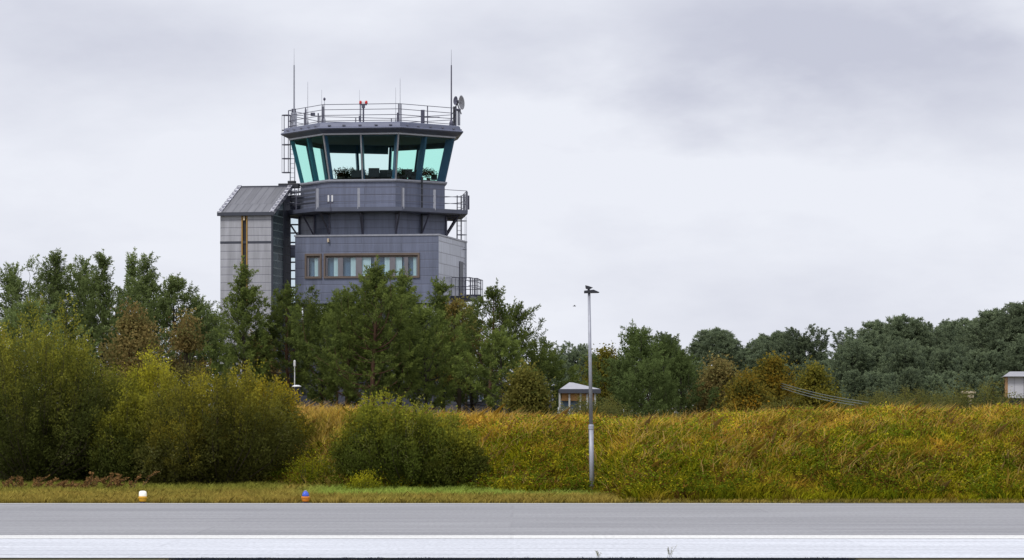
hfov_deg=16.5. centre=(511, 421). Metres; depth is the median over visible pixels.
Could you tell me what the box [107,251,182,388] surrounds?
pine tree
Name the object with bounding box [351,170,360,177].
monitor
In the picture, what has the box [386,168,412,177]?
potted plant
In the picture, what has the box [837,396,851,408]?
shrub
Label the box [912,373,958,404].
pine tree
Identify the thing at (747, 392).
deciduous tree
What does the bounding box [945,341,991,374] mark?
pine tree
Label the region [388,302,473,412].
pine tree
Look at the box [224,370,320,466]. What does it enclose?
shrub
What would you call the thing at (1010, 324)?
pine tree
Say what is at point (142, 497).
runway light
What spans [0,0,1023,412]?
sky
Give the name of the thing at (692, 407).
shrub
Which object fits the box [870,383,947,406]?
shrub
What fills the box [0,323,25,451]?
shrub
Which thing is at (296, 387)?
garden lamp
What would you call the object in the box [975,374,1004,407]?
pine tree
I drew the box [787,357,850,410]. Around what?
deciduous tree
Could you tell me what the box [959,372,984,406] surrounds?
pine tree
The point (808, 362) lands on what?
pine tree
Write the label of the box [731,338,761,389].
pine tree
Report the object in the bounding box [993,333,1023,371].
pine tree
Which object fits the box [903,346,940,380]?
pine tree
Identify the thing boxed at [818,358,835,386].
pine tree
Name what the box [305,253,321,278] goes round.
window
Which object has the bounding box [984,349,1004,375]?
pine tree
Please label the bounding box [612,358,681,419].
pine tree
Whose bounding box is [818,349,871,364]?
pine tree
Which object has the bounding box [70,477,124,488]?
dead bracken
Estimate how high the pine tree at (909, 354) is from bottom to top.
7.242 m
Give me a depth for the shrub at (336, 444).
141.04 m
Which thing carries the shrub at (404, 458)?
on the ground at (79, 477)
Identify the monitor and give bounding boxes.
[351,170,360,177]
[369,168,378,176]
[380,170,387,177]
[387,170,392,177]
[401,169,411,178]
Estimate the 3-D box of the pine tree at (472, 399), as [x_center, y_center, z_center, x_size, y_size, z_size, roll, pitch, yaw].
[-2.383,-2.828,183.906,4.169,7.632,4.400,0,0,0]
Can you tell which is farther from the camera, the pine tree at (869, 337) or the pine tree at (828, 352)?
the pine tree at (869, 337)
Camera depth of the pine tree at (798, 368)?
289.51 m
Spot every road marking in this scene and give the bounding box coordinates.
[0,503,800,503]
[0,535,1023,537]
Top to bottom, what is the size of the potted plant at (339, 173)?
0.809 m
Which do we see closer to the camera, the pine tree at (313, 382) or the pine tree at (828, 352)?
the pine tree at (313, 382)
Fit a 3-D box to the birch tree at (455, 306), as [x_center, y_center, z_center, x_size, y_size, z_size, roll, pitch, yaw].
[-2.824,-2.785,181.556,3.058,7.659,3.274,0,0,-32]
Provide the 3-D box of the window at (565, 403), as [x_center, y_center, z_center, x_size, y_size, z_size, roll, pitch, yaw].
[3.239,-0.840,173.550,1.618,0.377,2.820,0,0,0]
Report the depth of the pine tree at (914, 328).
304.16 m
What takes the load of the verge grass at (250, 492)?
on the ground at (79, 477)
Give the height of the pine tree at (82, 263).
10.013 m
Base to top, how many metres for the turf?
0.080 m
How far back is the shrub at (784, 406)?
169.67 m
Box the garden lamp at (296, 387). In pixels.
[292,385,300,407]
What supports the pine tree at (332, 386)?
on the ground at (79, 477)
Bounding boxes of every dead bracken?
[2,474,68,488]
[20,477,75,487]
[53,480,90,488]
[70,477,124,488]
[88,471,159,488]
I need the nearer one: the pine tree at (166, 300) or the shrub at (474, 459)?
the shrub at (474, 459)
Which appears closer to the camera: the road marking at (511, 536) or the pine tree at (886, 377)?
the road marking at (511, 536)
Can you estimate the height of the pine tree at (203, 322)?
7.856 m
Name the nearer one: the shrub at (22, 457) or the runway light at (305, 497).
the runway light at (305, 497)
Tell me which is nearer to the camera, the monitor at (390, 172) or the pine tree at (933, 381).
the monitor at (390, 172)
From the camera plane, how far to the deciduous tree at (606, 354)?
195.44 m
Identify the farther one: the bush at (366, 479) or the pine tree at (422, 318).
the pine tree at (422, 318)
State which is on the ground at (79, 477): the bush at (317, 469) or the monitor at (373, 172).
the bush at (317, 469)
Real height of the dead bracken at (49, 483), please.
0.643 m
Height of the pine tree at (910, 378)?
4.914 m
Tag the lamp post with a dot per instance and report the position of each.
(591, 440)
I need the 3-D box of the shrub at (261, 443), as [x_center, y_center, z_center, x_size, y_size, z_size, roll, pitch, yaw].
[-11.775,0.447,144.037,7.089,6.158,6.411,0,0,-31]
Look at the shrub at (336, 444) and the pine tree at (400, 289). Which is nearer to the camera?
the shrub at (336, 444)
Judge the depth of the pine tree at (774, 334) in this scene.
319.09 m
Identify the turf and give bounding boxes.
[169,557,857,559]
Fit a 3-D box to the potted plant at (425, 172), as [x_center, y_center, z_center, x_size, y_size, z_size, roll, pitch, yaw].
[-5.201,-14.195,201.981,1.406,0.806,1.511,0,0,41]
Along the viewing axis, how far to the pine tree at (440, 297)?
181.83 m
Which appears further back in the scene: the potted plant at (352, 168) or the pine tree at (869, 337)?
the pine tree at (869, 337)
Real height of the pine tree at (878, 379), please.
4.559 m
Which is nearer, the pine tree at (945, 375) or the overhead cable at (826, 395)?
the overhead cable at (826, 395)
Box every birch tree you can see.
[84,296,173,395]
[158,307,213,407]
[231,331,285,393]
[432,293,487,413]
[685,351,741,412]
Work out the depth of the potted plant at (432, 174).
202.54 m
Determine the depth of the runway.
108.43 m
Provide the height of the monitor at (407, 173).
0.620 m
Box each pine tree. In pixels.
[0,253,64,392]
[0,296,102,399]
[1,248,107,388]
[54,248,140,383]
[60,254,115,376]
[97,248,164,388]
[104,272,225,390]
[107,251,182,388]
[177,291,225,408]
[188,255,276,399]
[196,302,239,402]
[232,280,345,404]
[284,254,427,405]
[290,285,392,406]
[290,299,357,408]
[309,344,362,406]
[349,266,441,409]
[352,326,426,411]
[385,332,436,411]
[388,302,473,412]
[425,276,475,411]
[427,336,492,414]
[436,295,499,413]
[451,325,536,412]
[459,277,530,414]
[475,296,554,394]
[511,336,582,413]
[538,366,562,407]
[555,341,587,378]
[555,353,577,412]
[562,354,587,384]
[582,319,674,417]
[601,353,645,417]
[611,331,704,416]
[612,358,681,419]
[647,330,687,390]
[648,348,722,419]
[670,326,766,378]
[676,360,707,409]
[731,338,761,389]
[750,330,791,374]
[769,323,829,367]
[785,359,822,381]
[787,364,821,396]
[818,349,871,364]
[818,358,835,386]
[825,335,879,396]
[825,345,882,388]
[829,326,881,360]
[838,369,877,406]
[840,370,888,402]
[856,319,892,337]
[874,353,923,382]
[875,313,951,355]
[878,335,938,392]
[880,372,904,401]
[884,366,932,404]
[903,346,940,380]
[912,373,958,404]
[922,318,962,349]
[924,370,968,409]
[929,347,976,395]
[937,317,973,349]
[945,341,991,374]
[947,349,994,397]
[956,316,1000,351]
[957,302,1023,357]
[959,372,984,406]
[965,307,1006,368]
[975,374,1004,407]
[980,370,1008,401]
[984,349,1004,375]
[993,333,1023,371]
[995,347,1018,372]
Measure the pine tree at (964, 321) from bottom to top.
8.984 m
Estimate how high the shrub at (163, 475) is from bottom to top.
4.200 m
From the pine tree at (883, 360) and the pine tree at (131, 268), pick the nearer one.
the pine tree at (131, 268)
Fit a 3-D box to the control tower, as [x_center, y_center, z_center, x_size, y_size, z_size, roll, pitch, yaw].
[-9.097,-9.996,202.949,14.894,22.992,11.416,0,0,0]
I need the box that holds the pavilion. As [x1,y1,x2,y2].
[558,382,600,414]
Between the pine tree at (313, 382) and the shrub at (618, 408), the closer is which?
the shrub at (618, 408)
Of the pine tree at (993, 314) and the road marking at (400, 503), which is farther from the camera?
the pine tree at (993, 314)
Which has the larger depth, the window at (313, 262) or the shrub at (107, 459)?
the window at (313, 262)
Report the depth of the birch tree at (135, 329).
169.60 m
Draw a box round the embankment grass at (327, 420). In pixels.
[206,397,1023,502]
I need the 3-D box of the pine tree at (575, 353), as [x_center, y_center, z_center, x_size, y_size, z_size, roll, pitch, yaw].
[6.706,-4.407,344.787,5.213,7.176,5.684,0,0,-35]
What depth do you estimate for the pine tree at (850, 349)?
282.46 m
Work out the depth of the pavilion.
171.88 m
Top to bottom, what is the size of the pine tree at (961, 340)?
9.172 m
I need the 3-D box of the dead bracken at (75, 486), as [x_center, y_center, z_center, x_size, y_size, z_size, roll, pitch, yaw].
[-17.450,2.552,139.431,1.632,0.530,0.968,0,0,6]
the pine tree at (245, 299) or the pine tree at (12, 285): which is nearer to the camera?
the pine tree at (245, 299)
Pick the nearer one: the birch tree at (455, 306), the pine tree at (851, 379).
the birch tree at (455, 306)
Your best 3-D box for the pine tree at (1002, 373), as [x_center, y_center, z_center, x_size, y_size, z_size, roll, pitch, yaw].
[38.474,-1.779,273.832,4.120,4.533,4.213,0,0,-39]
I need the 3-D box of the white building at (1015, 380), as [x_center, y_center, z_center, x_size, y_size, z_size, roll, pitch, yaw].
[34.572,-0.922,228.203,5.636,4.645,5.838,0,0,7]
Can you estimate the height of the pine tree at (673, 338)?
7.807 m
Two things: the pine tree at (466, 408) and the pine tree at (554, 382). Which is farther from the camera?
the pine tree at (554, 382)
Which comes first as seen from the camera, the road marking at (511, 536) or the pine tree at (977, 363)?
the road marking at (511, 536)
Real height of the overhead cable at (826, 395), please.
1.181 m
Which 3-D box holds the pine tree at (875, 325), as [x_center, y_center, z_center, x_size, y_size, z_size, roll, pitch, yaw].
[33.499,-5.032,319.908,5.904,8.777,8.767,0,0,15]
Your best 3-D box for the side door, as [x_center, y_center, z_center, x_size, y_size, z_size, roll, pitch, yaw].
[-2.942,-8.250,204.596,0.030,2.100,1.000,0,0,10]
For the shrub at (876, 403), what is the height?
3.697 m
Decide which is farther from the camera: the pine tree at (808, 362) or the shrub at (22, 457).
the pine tree at (808, 362)
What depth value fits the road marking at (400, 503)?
129.44 m
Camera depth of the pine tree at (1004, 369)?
283.31 m
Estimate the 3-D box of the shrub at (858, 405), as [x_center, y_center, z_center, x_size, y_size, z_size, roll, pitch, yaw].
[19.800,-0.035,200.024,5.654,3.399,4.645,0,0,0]
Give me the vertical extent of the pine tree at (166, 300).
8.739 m
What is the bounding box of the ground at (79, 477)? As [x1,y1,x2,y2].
[0,413,1023,559]
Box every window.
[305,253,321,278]
[323,253,419,277]
[561,401,593,408]
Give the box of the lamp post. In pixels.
[584,285,598,489]
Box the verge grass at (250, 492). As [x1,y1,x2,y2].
[0,477,1023,502]
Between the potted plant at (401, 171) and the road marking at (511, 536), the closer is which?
the road marking at (511, 536)
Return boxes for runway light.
[138,491,146,502]
[301,490,309,502]
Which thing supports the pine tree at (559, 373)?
on the ground at (79, 477)
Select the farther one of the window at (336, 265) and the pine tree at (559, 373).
the window at (336, 265)
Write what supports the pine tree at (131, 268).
on the ground at (79, 477)
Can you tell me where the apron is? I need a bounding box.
[0,538,1023,557]
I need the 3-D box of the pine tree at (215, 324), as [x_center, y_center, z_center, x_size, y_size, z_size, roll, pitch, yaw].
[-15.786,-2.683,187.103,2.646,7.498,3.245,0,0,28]
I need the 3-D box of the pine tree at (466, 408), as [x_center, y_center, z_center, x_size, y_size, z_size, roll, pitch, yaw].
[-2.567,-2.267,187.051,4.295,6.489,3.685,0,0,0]
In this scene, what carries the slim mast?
on the ground at (79, 477)
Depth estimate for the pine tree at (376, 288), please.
172.52 m
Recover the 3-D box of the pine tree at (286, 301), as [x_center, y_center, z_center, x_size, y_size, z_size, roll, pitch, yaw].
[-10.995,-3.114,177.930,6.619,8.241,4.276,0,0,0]
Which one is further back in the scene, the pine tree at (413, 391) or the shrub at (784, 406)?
the pine tree at (413, 391)
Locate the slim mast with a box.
[293,360,295,403]
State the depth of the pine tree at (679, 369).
177.52 m
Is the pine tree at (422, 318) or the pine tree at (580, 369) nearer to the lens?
the pine tree at (422, 318)
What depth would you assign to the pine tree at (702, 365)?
289.57 m
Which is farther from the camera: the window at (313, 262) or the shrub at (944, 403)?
the window at (313, 262)
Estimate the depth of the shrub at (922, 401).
199.69 m
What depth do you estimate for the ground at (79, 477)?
77.99 m
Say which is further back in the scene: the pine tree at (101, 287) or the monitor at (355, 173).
the monitor at (355, 173)
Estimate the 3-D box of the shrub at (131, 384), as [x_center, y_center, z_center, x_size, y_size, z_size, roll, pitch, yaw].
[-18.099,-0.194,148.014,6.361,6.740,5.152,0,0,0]
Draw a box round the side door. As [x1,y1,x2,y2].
[459,261,462,295]
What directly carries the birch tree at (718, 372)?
on the ground at (79, 477)
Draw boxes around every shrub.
[0,292,130,482]
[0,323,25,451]
[20,338,146,476]
[83,377,164,484]
[89,340,202,461]
[124,359,311,484]
[126,405,241,485]
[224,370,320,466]
[318,395,391,479]
[332,388,471,487]
[417,420,492,487]
[542,391,628,416]
[577,392,634,418]
[661,394,725,415]
[754,393,827,411]
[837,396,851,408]
[841,393,892,408]
[849,386,900,407]
[863,392,908,407]
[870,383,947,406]
[887,385,958,408]
[915,392,974,410]
[934,374,1023,411]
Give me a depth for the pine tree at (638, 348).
181.61 m
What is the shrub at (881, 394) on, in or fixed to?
on the ground at (79, 477)
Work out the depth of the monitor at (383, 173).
201.17 m
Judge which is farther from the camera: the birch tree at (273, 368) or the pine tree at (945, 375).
the pine tree at (945, 375)
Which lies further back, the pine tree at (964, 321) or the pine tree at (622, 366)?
the pine tree at (964, 321)
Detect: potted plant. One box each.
[333,167,350,178]
[340,163,356,177]
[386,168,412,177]
[412,168,432,177]
[423,167,438,179]
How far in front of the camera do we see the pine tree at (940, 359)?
281.46 m
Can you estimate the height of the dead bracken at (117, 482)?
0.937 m
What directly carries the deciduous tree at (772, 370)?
on the ground at (79, 477)
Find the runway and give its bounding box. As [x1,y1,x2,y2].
[0,503,1023,534]
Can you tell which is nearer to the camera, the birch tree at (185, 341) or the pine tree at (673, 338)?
the birch tree at (185, 341)
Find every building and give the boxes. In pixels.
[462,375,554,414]
[1001,372,1023,405]
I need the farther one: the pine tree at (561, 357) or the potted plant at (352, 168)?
the pine tree at (561, 357)
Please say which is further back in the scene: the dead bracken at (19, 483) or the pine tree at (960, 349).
the pine tree at (960, 349)
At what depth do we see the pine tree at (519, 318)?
181.70 m
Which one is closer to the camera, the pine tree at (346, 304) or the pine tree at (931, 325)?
the pine tree at (346, 304)
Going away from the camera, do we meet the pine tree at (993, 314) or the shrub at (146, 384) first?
the shrub at (146, 384)
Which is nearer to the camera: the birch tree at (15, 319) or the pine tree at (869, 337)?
the birch tree at (15, 319)
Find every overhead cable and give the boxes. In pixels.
[780,385,861,403]
[780,387,852,404]
[781,383,868,402]
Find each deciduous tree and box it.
[495,358,562,415]
[578,343,622,414]
[711,365,782,413]
[742,350,807,410]
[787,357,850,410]
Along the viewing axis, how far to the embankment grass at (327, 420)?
136.36 m
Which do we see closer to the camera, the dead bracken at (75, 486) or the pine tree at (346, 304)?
the dead bracken at (75, 486)
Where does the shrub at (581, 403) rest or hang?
on the ground at (79, 477)
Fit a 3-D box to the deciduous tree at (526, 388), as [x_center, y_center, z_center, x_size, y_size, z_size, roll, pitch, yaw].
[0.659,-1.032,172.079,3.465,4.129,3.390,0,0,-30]
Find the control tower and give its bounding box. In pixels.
[217,58,483,413]
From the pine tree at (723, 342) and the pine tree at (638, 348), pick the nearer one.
the pine tree at (638, 348)
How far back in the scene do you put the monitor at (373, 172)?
200.57 m
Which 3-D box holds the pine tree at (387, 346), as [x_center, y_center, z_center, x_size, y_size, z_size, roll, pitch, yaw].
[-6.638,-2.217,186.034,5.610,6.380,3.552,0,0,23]
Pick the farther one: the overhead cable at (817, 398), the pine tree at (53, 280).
the pine tree at (53, 280)
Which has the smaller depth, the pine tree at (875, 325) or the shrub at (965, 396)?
the shrub at (965, 396)
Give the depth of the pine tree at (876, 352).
285.20 m
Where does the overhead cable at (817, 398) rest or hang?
attached to the ground at (79, 477)
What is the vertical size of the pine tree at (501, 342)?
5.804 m
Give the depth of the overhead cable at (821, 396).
160.85 m
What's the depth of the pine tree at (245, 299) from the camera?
175.76 m
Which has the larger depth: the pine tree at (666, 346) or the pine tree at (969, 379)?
the pine tree at (969, 379)
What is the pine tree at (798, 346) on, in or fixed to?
on the ground at (79, 477)
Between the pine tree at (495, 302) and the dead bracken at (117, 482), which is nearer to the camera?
the dead bracken at (117, 482)

